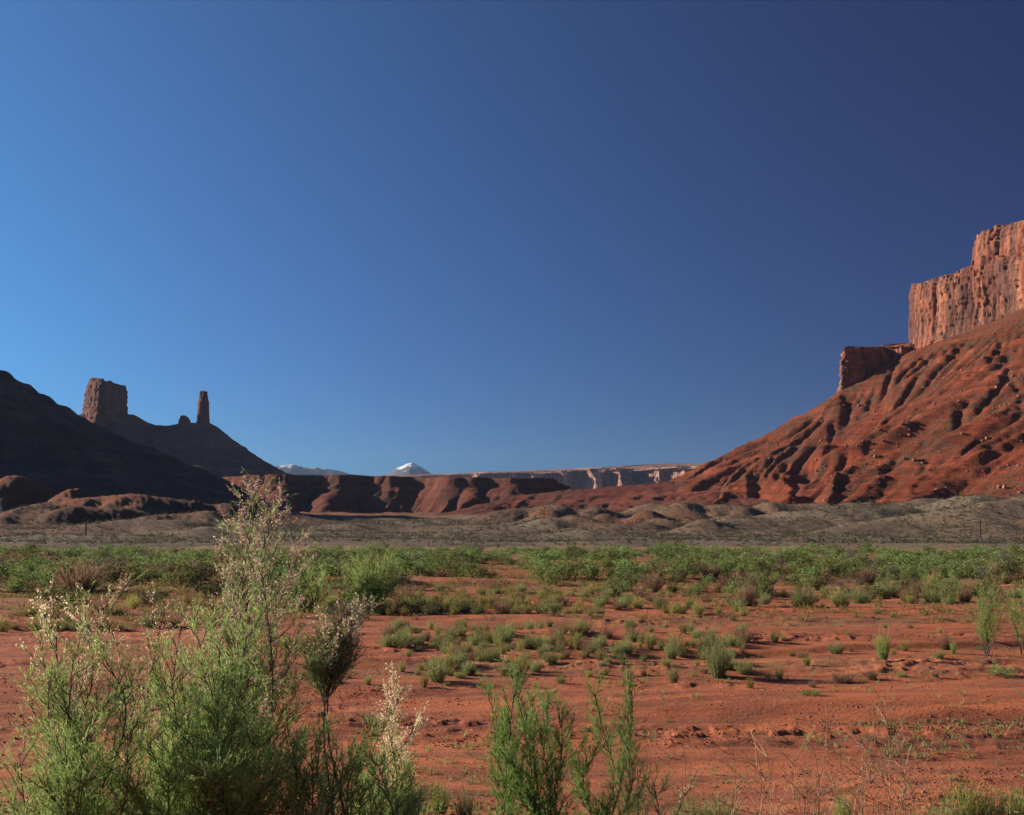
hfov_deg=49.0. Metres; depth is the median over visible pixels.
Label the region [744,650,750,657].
grass tuft
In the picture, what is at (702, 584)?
green shrub
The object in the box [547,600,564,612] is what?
rabbitbrush
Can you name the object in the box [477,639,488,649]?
rabbitbrush
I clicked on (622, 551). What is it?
green shrub
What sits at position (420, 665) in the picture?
grass tuft
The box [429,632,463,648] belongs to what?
rabbitbrush
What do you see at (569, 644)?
grass tuft
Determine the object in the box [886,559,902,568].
olive shrub
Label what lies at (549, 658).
rabbitbrush
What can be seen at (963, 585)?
rabbitbrush
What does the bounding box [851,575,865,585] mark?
grey shrub
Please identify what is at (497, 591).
rabbitbrush
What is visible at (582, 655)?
grass tuft
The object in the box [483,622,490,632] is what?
grass tuft
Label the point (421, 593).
grass tuft
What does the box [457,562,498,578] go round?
green shrub
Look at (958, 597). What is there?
grass tuft
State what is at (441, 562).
green shrub
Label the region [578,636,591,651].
dry tuft
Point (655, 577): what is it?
olive shrub
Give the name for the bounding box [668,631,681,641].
grass tuft
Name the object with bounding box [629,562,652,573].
green shrub
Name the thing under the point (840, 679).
dry tuft
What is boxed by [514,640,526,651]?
grass tuft
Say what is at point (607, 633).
dry tuft
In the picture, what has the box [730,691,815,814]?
dry weed
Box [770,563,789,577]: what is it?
olive shrub
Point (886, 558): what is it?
green shrub
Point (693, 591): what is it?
green shrub
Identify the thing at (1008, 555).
grey shrub
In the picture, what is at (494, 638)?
rabbitbrush
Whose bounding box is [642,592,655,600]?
dry tuft
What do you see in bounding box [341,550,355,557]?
olive shrub
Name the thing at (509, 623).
grass tuft
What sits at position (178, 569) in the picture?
green shrub
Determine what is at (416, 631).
rabbitbrush
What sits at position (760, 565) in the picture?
olive shrub
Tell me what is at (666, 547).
green shrub
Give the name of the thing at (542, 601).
rabbitbrush
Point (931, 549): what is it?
olive shrub
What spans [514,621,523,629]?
grass tuft
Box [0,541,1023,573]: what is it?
undergrowth
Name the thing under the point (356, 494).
mesa
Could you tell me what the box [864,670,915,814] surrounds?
dry weed
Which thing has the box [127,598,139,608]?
grass tuft
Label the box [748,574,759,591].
dead shrub
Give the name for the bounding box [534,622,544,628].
grass tuft
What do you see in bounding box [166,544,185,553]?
olive shrub
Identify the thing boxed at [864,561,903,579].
green shrub
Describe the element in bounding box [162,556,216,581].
dry tuft
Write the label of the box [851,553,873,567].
olive shrub
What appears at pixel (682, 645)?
grass tuft
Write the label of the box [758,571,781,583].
green shrub
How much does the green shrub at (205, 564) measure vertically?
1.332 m
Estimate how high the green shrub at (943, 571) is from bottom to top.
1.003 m
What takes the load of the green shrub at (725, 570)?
on the ground at (740, 701)
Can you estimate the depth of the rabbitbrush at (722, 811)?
14.73 m
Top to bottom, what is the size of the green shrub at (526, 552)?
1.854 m
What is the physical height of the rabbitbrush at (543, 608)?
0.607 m
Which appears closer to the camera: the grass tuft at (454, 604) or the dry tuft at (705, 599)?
the grass tuft at (454, 604)
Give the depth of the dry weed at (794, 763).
11.08 m
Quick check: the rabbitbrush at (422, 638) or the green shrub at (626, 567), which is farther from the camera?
the green shrub at (626, 567)
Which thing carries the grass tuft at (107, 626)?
on the ground at (740, 701)
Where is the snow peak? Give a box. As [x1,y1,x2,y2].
[381,462,430,475]
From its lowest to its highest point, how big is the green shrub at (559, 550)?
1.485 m
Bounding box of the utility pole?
[979,519,984,538]
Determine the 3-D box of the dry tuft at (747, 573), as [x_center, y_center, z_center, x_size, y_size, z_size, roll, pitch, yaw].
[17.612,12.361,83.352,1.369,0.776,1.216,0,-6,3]
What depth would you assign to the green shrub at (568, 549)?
130.44 m
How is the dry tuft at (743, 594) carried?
on the ground at (740, 701)
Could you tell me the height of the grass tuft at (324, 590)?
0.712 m
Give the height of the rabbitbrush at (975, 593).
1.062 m
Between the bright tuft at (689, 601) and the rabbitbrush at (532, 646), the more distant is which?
the bright tuft at (689, 601)
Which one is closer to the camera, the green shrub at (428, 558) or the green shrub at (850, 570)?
the green shrub at (850, 570)
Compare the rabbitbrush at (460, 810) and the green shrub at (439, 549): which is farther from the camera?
the green shrub at (439, 549)
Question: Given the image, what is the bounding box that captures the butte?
[82,378,127,425]
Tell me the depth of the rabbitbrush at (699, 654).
34.11 m
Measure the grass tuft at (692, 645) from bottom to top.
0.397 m
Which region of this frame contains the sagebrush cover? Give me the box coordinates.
[0,493,1023,548]
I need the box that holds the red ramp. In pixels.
[441,481,768,514]
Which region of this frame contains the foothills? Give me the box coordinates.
[0,470,1023,548]
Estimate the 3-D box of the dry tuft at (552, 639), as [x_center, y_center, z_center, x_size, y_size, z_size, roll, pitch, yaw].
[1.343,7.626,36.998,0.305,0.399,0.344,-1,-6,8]
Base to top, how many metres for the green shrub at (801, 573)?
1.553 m
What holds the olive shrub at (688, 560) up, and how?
on the ground at (740, 701)
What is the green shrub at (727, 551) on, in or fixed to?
on the ground at (740, 701)
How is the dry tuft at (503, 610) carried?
on the ground at (740, 701)
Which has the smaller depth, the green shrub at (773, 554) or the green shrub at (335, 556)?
the green shrub at (335, 556)
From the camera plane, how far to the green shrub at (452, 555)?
124.33 m
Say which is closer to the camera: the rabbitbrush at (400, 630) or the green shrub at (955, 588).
the rabbitbrush at (400, 630)
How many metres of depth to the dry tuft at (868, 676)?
29.23 m
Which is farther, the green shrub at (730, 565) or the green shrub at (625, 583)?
the green shrub at (730, 565)
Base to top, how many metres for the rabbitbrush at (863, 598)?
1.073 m
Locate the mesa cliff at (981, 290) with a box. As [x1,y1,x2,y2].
[908,255,1023,349]
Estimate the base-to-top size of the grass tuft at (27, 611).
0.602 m
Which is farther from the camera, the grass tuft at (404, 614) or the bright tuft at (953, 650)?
the grass tuft at (404, 614)
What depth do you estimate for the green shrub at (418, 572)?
85.79 m
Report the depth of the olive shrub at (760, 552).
119.36 m
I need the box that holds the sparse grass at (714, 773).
[0,624,1023,814]
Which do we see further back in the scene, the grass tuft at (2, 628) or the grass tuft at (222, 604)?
the grass tuft at (222, 604)
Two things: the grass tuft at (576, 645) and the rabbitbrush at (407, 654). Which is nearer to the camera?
the rabbitbrush at (407, 654)
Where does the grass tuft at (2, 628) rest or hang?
on the ground at (740, 701)
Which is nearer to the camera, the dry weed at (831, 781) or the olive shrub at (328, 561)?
the dry weed at (831, 781)
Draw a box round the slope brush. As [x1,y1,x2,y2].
[675,312,1023,502]
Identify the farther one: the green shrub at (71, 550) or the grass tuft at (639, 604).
the green shrub at (71, 550)
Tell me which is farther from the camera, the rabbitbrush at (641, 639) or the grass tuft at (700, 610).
the grass tuft at (700, 610)
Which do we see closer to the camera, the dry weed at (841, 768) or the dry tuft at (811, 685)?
the dry weed at (841, 768)
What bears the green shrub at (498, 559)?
on the ground at (740, 701)
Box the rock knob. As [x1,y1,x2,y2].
[178,415,190,423]
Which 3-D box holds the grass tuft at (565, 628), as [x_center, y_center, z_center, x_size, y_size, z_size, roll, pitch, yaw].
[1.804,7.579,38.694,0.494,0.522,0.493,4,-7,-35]
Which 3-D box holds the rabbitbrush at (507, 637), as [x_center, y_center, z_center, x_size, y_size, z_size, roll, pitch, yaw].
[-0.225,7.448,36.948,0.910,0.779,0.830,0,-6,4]
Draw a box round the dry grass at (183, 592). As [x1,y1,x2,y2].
[0,550,1023,628]
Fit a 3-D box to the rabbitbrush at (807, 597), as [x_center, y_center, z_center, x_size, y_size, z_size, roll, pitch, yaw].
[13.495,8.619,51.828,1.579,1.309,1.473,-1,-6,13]
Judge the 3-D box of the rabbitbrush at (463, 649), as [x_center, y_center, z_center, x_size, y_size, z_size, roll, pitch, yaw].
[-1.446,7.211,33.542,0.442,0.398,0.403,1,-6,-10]
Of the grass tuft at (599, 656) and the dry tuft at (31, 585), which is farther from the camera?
the dry tuft at (31, 585)
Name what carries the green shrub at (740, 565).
on the ground at (740, 701)
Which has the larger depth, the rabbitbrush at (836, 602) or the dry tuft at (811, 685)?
the rabbitbrush at (836, 602)
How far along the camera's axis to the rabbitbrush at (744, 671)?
30.25 m
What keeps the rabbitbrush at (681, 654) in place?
on the ground at (740, 701)
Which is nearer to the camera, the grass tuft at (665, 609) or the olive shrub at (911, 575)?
the grass tuft at (665, 609)
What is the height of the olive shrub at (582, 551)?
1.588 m
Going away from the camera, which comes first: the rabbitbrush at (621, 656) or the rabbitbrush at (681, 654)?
the rabbitbrush at (621, 656)
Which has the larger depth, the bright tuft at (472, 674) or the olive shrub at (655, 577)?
the olive shrub at (655, 577)
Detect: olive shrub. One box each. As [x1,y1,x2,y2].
[0,572,9,590]
[31,584,85,608]
[34,549,62,563]
[48,559,79,574]
[98,556,152,583]
[121,569,143,581]
[137,587,169,605]
[139,550,155,556]
[139,569,158,580]
[151,559,180,573]
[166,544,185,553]
[177,560,226,594]
[228,575,259,591]
[261,553,297,573]
[274,558,307,575]
[295,552,327,574]
[318,556,344,573]
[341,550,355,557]
[368,553,389,571]
[370,556,412,582]
[378,568,412,588]
[440,556,476,577]
[448,549,476,563]
[475,550,497,563]
[538,545,554,550]
[571,556,598,569]
[573,546,590,558]
[607,579,628,596]
[628,576,637,584]
[642,568,659,581]
[643,545,660,553]
[649,573,663,581]
[655,567,670,577]
[667,566,687,582]
[668,568,686,581]
[677,552,700,562]
[679,556,693,566]
[742,558,769,574]
[747,551,769,556]
[752,561,773,574]
[752,578,776,593]
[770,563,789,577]
[781,572,790,583]
[788,573,804,584]
[828,565,840,575]
[836,563,850,578]
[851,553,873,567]
[861,583,881,599]
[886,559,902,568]
[894,569,919,588]
[919,547,935,554]
[975,576,1007,597]
[992,557,1023,579]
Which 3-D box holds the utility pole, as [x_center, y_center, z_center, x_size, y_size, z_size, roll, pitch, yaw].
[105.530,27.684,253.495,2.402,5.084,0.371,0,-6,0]
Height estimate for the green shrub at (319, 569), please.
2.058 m
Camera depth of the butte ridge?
2051.01 m
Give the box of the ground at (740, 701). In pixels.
[0,545,1023,814]
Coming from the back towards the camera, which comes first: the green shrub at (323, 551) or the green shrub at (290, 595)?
the green shrub at (323, 551)
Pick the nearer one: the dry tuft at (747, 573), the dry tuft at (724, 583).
the dry tuft at (724, 583)
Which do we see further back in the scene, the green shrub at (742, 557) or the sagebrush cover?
the sagebrush cover
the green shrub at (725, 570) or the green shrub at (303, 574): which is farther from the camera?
the green shrub at (725, 570)
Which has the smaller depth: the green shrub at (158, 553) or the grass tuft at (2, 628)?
the grass tuft at (2, 628)
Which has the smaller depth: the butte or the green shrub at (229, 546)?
the green shrub at (229, 546)
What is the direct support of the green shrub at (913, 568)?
on the ground at (740, 701)
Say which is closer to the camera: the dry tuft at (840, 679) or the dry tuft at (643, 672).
the dry tuft at (840, 679)
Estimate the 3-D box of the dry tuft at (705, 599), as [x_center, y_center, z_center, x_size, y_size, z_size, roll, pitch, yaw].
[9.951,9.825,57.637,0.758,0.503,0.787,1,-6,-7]
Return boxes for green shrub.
[0,543,28,556]
[0,559,35,576]
[0,568,32,592]
[10,558,44,581]
[12,566,47,584]
[20,542,39,553]
[22,555,48,566]
[33,559,64,587]
[38,566,68,581]
[40,560,60,567]
[59,547,85,563]
[61,557,76,570]
[65,554,97,569]
[92,547,112,557]
[104,544,115,552]
[109,542,136,557]
[117,546,142,559]
[122,553,151,571]
[126,551,179,572]
[141,568,167,579]
[150,552,166,559]
[158,553,204,587]
[173,556,197,572]
[179,550,203,561]
[184,549,213,564]
[191,560,218,573]
[201,552,236,564]
[205,551,226,559]
[213,558,249,577]
[218,557,271,584]
[220,586,248,597]
[221,541,240,552]
[222,549,242,558]
[253,554,290,585]
[266,580,306,608]
[270,560,316,585]
[288,570,307,585]
[296,554,333,580]
[307,545,331,565]
[315,557,341,577]
[319,549,342,562]
[327,552,378,578]
[330,544,343,552]
[336,572,394,610]
[353,545,366,556]
[354,545,378,556]
[367,543,387,557]
[378,542,395,551]
[378,551,410,569]
[385,557,413,574]
[393,559,436,576]
[401,546,418,552]
[411,560,438,575]
[421,553,447,561]
[423,546,452,556]
[432,553,461,574]
[441,550,461,559]
[456,543,473,553]
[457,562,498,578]
[459,553,483,564]
[466,548,482,555]
[489,554,505,563]
[499,556,518,565]
[518,546,546,559]
[525,558,552,580]
[527,549,558,563]
[535,570,560,585]
[536,558,563,572]
[546,554,578,580]
[548,548,565,559]
[558,559,577,571]
[559,543,585,559]
[564,557,611,580]
[588,549,607,561]
[595,546,629,560]
[595,548,625,568]
[601,571,634,589]
[605,567,618,578]
[613,580,632,591]
[615,559,642,578]
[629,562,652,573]
[632,571,645,582]
[647,541,669,553]
[647,549,684,567]
[653,560,662,569]
[656,558,678,567]
[661,544,674,555]
[663,557,697,577]
[667,542,689,554]
[683,583,702,597]
[688,561,709,571]
[691,580,708,591]
[698,545,718,556]
[700,573,715,583]
[703,552,722,562]
[703,553,741,574]
[709,562,729,576]
[713,548,740,563]
[720,575,756,596]
[723,552,754,569]
[732,556,772,572]
[752,553,776,564]
[753,568,774,597]
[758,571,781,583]
[765,548,793,561]
[774,547,807,563]
[785,565,823,583]
[786,558,821,573]
[788,544,811,561]
[793,583,804,593]
[800,542,824,553]
[800,572,822,590]
[800,689,820,696]
[804,553,815,559]
[804,562,819,569]
[812,553,832,567]
[813,559,842,575]
[824,553,858,567]
[825,544,849,553]
[840,562,868,577]
[848,554,865,562]
[860,541,875,552]
[864,557,887,569]
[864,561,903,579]
[873,552,895,565]
[874,575,890,587]
[879,550,894,559]
[882,549,908,564]
[887,552,921,569]
[896,566,926,579]
[899,561,925,578]
[901,554,925,566]
[907,549,922,558]
[916,554,943,574]
[919,573,928,582]
[921,553,944,559]
[929,558,954,567]
[930,571,953,590]
[933,554,959,563]
[933,567,947,578]
[935,559,966,577]
[939,582,963,596]
[944,568,962,584]
[956,556,993,578]
[967,545,986,557]
[974,560,1009,577]
[986,664,1016,676]
[988,550,1018,564]
[1003,544,1023,556]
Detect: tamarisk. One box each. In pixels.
[0,574,166,814]
[56,571,192,814]
[96,469,337,814]
[250,700,442,814]
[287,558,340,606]
[292,582,387,814]
[330,548,401,609]
[335,661,449,814]
[475,649,580,814]
[553,664,657,814]
[617,746,700,814]
[969,565,1013,655]
[998,580,1023,654]
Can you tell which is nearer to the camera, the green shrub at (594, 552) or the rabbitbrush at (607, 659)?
the rabbitbrush at (607, 659)
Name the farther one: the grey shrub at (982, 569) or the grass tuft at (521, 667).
the grey shrub at (982, 569)
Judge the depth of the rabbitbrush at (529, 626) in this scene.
42.97 m
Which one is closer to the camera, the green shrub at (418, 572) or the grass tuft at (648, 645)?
the grass tuft at (648, 645)
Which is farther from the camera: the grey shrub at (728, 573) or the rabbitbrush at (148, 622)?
the grey shrub at (728, 573)
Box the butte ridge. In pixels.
[79,414,290,477]
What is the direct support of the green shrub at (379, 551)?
on the ground at (740, 701)
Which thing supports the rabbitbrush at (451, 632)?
on the ground at (740, 701)
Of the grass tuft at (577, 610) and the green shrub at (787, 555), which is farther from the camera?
the green shrub at (787, 555)
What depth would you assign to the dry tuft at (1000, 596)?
55.75 m
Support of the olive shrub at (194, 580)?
on the ground at (740, 701)
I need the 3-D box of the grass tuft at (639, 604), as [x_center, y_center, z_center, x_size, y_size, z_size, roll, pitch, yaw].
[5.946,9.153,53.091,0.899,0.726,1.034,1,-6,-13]
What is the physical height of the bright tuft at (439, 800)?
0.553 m
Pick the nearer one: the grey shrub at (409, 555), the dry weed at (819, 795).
the dry weed at (819, 795)
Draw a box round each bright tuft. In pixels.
[279,632,291,647]
[296,629,310,653]
[427,775,451,813]
[462,663,476,675]
[683,596,693,608]
[801,655,810,665]
[829,789,853,814]
[872,626,892,659]
[937,768,998,814]
[949,640,956,653]
[997,783,1023,814]
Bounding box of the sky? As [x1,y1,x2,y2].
[0,0,1023,475]
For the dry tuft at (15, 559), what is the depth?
98.45 m
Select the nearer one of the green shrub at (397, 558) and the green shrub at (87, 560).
the green shrub at (397, 558)
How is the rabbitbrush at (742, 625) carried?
on the ground at (740, 701)
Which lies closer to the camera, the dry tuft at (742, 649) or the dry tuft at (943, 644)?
the dry tuft at (742, 649)
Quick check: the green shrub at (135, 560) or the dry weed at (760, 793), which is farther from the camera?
the green shrub at (135, 560)
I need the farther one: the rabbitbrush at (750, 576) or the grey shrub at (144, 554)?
the grey shrub at (144, 554)
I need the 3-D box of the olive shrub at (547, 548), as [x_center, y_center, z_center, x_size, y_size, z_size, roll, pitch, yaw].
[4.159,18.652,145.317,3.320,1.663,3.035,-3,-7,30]
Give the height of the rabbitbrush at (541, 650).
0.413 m
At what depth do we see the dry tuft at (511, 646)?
35.69 m
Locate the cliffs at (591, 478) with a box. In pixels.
[389,463,702,489]
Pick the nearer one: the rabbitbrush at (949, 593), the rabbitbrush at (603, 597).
the rabbitbrush at (603, 597)
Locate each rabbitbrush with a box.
[50,616,75,630]
[65,616,93,630]
[110,604,123,614]
[137,609,158,626]
[377,632,397,646]
[384,621,401,633]
[386,631,416,647]
[391,629,414,643]
[392,617,404,628]
[395,626,406,635]
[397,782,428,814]
[402,594,422,607]
[403,624,414,633]
[404,648,412,656]
[411,627,423,633]
[412,636,423,646]
[414,666,421,675]
[415,629,427,643]
[420,601,438,615]
[421,655,450,681]
[423,599,436,610]
[423,656,442,669]
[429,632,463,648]
[432,583,448,591]
[436,588,451,596]
[438,639,451,653]
[440,626,460,638]
[451,648,470,666]
[452,787,475,814]
[453,600,472,612]
[453,616,467,627]
[453,670,465,678]
[457,617,467,629]
[457,625,467,635]
[457,644,469,653]
[459,658,477,675]
[466,630,484,645]
[467,623,485,637]
[470,605,481,614]
[472,652,486,661]
[477,586,487,595]
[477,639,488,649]
[478,643,506,661]
[480,628,496,642]
[489,586,502,593]
[491,631,503,644]
[492,622,518,644]
[493,621,505,634]
[499,596,519,606]
[515,582,528,591]
[516,635,531,648]
[517,649,532,664]
[524,635,549,648]
[525,621,534,629]
[525,630,542,646]
[528,660,542,671]
[533,635,554,647]
[534,603,549,613]
[534,617,543,628]
[535,646,547,655]
[538,596,555,605]
[539,647,559,662]
[540,596,561,611]
[541,644,552,651]
[545,618,553,626]
[547,587,562,594]
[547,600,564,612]
[551,627,566,642]
[553,643,566,652]
[556,675,565,683]
[573,620,593,633]
[575,587,589,596]
[586,605,606,613]
[586,638,598,653]
[591,596,607,607]
[592,593,612,600]
[592,634,606,648]
[599,586,613,597]
[603,655,611,661]
[608,641,625,654]
[613,595,629,607]
[614,650,627,660]
[616,639,634,654]
[619,591,633,602]
[622,631,637,641]
[623,616,637,628]
[634,631,645,642]
[639,653,646,660]
[650,593,666,608]
[659,656,672,666]
[662,639,679,651]
[663,642,678,658]
[665,582,677,592]
[666,664,679,683]
[671,792,709,814]
[672,600,688,613]
[676,646,687,656]
[685,621,693,631]
[689,628,701,638]
[691,627,720,652]
[693,786,747,814]
[694,641,712,659]
[703,626,733,678]
[703,628,717,637]
[711,647,736,663]
[721,653,737,669]
[724,629,737,645]
[726,597,747,608]
[726,646,738,657]
[733,634,747,647]
[734,657,753,674]
[735,621,749,632]
[745,570,757,584]
[758,592,771,604]
[789,583,819,606]
[790,593,803,607]
[820,586,831,597]
[826,639,845,653]
[829,589,852,607]
[845,585,871,603]
[871,581,889,595]
[877,581,895,598]
[882,579,903,596]
[896,670,904,676]
[918,578,935,593]
[919,791,971,814]
[920,583,935,601]
[923,588,944,602]
[933,649,946,658]
[940,595,956,604]
[943,588,957,600]
[950,580,968,593]
[962,783,1023,814]
[971,580,984,595]
[1004,588,1017,597]
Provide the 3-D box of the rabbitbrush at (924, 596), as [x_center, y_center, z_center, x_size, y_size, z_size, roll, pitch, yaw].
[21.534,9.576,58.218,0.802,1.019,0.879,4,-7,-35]
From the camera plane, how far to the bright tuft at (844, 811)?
14.73 m
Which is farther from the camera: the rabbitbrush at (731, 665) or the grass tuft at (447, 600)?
the grass tuft at (447, 600)
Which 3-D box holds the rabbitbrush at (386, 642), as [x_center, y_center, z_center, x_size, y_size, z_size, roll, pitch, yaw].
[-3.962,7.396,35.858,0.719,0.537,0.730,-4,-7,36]
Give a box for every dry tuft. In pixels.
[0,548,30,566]
[25,580,38,587]
[37,556,117,591]
[86,558,131,582]
[89,598,111,612]
[121,580,135,587]
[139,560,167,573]
[159,612,183,627]
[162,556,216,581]
[185,593,200,605]
[212,549,258,564]
[329,597,344,610]
[380,624,395,636]
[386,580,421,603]
[403,640,412,648]
[422,629,432,640]
[438,594,454,604]
[449,644,460,655]
[487,582,501,589]
[491,598,508,610]
[495,601,511,613]
[508,643,515,649]
[514,591,526,600]
[548,625,563,638]
[550,635,556,644]
[553,594,570,605]
[559,649,572,657]
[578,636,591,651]
[581,646,591,656]
[598,626,613,638]
[608,600,624,609]
[621,667,634,685]
[624,624,639,635]
[629,586,653,597]
[638,570,667,591]
[640,666,647,675]
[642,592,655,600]
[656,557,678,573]
[662,636,679,644]
[693,563,722,577]
[701,595,713,602]
[718,571,752,593]
[724,594,738,603]
[731,625,759,642]
[737,580,756,605]
[739,645,745,653]
[740,570,754,578]
[795,649,811,657]
[808,681,817,687]
[809,577,827,589]
[832,670,859,683]
[848,564,880,584]
[854,588,870,597]
[864,670,878,679]
[897,590,904,600]
[903,583,920,600]
[911,578,925,592]
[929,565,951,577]
[930,669,939,676]
[937,631,951,649]
[953,583,974,601]
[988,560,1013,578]
[990,572,1014,583]
[991,592,1004,604]
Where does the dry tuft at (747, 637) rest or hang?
on the ground at (740, 701)
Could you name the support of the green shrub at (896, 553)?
on the ground at (740, 701)
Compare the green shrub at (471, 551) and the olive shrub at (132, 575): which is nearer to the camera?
the olive shrub at (132, 575)
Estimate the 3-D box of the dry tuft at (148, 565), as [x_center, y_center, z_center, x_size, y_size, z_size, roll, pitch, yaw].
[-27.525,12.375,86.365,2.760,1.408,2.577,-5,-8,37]
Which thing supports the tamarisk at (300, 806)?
on the ground at (740, 701)
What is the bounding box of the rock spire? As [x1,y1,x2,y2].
[196,390,209,424]
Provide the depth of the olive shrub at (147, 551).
131.58 m
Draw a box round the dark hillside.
[0,370,301,513]
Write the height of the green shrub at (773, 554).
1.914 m
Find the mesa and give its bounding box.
[223,474,570,513]
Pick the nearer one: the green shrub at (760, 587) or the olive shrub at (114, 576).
the green shrub at (760, 587)
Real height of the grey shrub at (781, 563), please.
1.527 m
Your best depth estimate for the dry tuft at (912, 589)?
58.08 m
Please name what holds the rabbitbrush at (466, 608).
on the ground at (740, 701)
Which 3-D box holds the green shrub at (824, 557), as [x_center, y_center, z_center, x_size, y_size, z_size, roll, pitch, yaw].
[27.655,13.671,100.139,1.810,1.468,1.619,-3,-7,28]
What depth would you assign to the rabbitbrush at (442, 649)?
34.00 m
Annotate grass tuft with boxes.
[0,613,12,631]
[9,622,19,628]
[19,604,37,615]
[26,613,44,630]
[52,620,62,631]
[62,611,73,621]
[96,614,121,631]
[116,621,126,629]
[124,592,142,607]
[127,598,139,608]
[187,609,203,623]
[191,596,201,606]
[197,608,218,623]
[215,602,225,611]
[274,600,286,610]
[310,602,325,613]
[320,585,328,595]
[331,602,346,611]
[363,674,373,684]
[374,607,383,613]
[382,601,391,609]
[385,603,397,615]
[394,599,414,611]
[395,597,411,608]
[397,660,407,671]
[398,605,409,616]
[402,618,413,625]
[415,659,424,669]
[416,587,424,595]
[419,670,430,687]
[425,595,435,604]
[426,618,434,628]
[428,642,435,648]
[433,622,441,635]
[442,596,452,607]
[442,652,457,669]
[444,642,458,654]
[444,667,455,674]
[447,600,462,609]
[450,606,459,614]
[450,621,463,630]
[454,595,472,605]
[461,639,471,652]
[474,594,488,605]
[481,592,495,601]
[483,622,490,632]
[485,592,497,604]
[494,636,503,646]
[497,639,507,653]
[498,662,509,675]
[503,616,514,628]
[505,585,516,594]
[509,589,522,600]
[511,606,519,613]
[512,602,521,612]
[512,655,531,673]
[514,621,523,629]
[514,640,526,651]
[516,596,531,605]
[520,602,533,613]
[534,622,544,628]
[536,587,546,596]
[556,622,569,633]
[556,636,567,648]
[557,653,566,659]
[566,602,585,613]
[566,632,579,648]
[568,624,578,633]
[571,629,585,649]
[580,649,587,658]
[584,670,593,676]
[585,585,595,595]
[593,644,608,660]
[601,665,609,674]
[631,595,646,608]
[641,630,658,648]
[646,625,653,631]
[658,601,669,612]
[664,590,673,597]
[666,601,679,613]
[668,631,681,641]
[672,636,690,652]
[678,620,688,633]
[688,601,707,614]
[689,639,695,647]
[714,605,722,613]
[734,583,748,599]
[738,606,751,615]
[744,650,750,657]
[745,675,756,687]
[765,674,771,680]
[769,629,778,642]
[773,663,783,679]
[778,588,787,597]
[779,634,786,640]
[823,586,850,602]
[890,647,898,654]
[898,640,909,650]
[900,590,913,602]
[905,591,916,603]
[924,570,942,583]
[956,589,961,600]
[986,588,1004,602]
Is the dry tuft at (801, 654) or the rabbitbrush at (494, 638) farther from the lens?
the rabbitbrush at (494, 638)
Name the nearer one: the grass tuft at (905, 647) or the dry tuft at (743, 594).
the grass tuft at (905, 647)
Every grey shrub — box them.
[86,551,122,569]
[107,552,128,562]
[135,551,151,559]
[393,548,424,565]
[725,568,739,579]
[771,555,787,567]
[817,569,835,583]
[833,577,849,587]
[839,546,861,558]
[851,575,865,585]
[864,564,879,578]
[883,565,901,578]
[974,562,989,579]
[978,549,993,560]
[991,551,1021,564]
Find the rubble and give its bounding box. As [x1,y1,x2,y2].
[679,333,1023,503]
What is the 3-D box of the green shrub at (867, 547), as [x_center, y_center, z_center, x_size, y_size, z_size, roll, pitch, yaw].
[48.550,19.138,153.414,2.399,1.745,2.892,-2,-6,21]
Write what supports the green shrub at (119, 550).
on the ground at (740, 701)
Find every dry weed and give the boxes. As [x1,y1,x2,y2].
[454,772,484,814]
[564,773,591,814]
[666,774,697,814]
[673,739,709,814]
[703,739,755,814]
[713,757,756,813]
[714,733,775,814]
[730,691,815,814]
[730,767,752,814]
[742,702,785,814]
[760,766,787,814]
[773,775,815,814]
[775,726,823,814]
[784,756,835,814]
[795,738,842,814]
[798,716,871,814]
[807,760,837,814]
[813,712,872,814]
[816,700,892,813]
[819,769,856,814]
[831,743,883,814]
[838,719,905,814]
[841,725,889,814]
[842,756,885,814]
[854,752,922,814]
[863,728,934,814]
[863,778,897,814]
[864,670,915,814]
[864,724,928,814]
[867,718,931,814]
[872,769,925,814]
[873,776,890,814]
[879,746,934,814]
[882,703,930,814]
[894,747,950,814]
[897,747,937,814]
[939,775,966,814]
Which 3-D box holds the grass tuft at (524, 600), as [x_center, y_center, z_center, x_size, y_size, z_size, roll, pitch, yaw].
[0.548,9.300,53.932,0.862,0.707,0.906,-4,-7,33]
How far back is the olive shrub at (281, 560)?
92.85 m
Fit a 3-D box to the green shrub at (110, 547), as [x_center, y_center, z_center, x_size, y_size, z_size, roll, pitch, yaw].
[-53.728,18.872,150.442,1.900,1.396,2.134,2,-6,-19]
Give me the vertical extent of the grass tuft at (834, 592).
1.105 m
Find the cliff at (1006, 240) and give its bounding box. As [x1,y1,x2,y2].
[971,220,1023,262]
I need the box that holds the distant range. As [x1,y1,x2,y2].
[276,464,365,475]
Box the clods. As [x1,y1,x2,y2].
[0,626,1023,814]
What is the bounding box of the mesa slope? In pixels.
[670,309,1023,504]
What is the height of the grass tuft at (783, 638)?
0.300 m
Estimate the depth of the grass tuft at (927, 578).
69.17 m
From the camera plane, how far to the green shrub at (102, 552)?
135.06 m
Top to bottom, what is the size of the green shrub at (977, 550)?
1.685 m
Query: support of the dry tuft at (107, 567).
on the ground at (740, 701)
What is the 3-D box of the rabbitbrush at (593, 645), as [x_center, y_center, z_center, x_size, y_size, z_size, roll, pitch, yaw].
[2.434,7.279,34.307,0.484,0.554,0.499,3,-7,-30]
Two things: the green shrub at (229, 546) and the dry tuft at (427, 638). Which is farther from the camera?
the green shrub at (229, 546)

